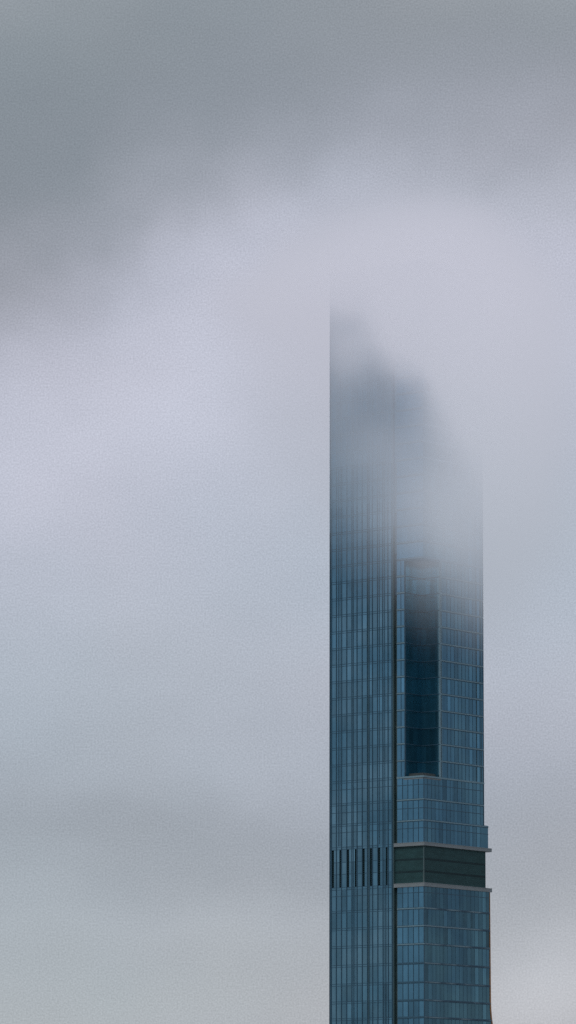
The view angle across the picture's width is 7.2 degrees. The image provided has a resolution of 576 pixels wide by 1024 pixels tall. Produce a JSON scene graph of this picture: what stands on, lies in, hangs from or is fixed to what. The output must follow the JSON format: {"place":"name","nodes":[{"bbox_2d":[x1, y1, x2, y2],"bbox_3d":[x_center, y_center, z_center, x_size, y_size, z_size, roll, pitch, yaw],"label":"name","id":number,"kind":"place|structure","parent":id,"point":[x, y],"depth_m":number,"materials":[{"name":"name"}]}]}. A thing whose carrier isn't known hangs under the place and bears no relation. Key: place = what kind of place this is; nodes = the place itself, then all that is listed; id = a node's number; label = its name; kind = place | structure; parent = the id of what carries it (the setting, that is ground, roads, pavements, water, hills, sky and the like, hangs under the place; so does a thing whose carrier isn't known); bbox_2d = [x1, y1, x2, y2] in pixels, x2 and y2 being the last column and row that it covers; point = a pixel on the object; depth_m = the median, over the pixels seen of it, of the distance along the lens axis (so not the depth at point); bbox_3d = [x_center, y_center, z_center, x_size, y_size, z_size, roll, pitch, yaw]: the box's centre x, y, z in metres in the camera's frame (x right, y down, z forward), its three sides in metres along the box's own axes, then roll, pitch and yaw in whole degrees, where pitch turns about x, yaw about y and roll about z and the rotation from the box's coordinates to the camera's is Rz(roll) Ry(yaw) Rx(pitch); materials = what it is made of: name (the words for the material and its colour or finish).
{"place":"outdoors","nodes":[
{"label":"outdoors","id":0,"kind":"place"},
{"bbox_2d":[0,0,575,1023],"label":"sky","id":1,"kind":"structure","parent":0,"point":[184,184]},
{"bbox_2d":[329,259,492,1023],"bbox_3d":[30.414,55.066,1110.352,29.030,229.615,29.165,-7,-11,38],"label":"skyscraper","id":2,"kind":"structure","parent":0,"point":[409,920],"depth_m":1102.91,"materials":[{"name":"blue glass"}]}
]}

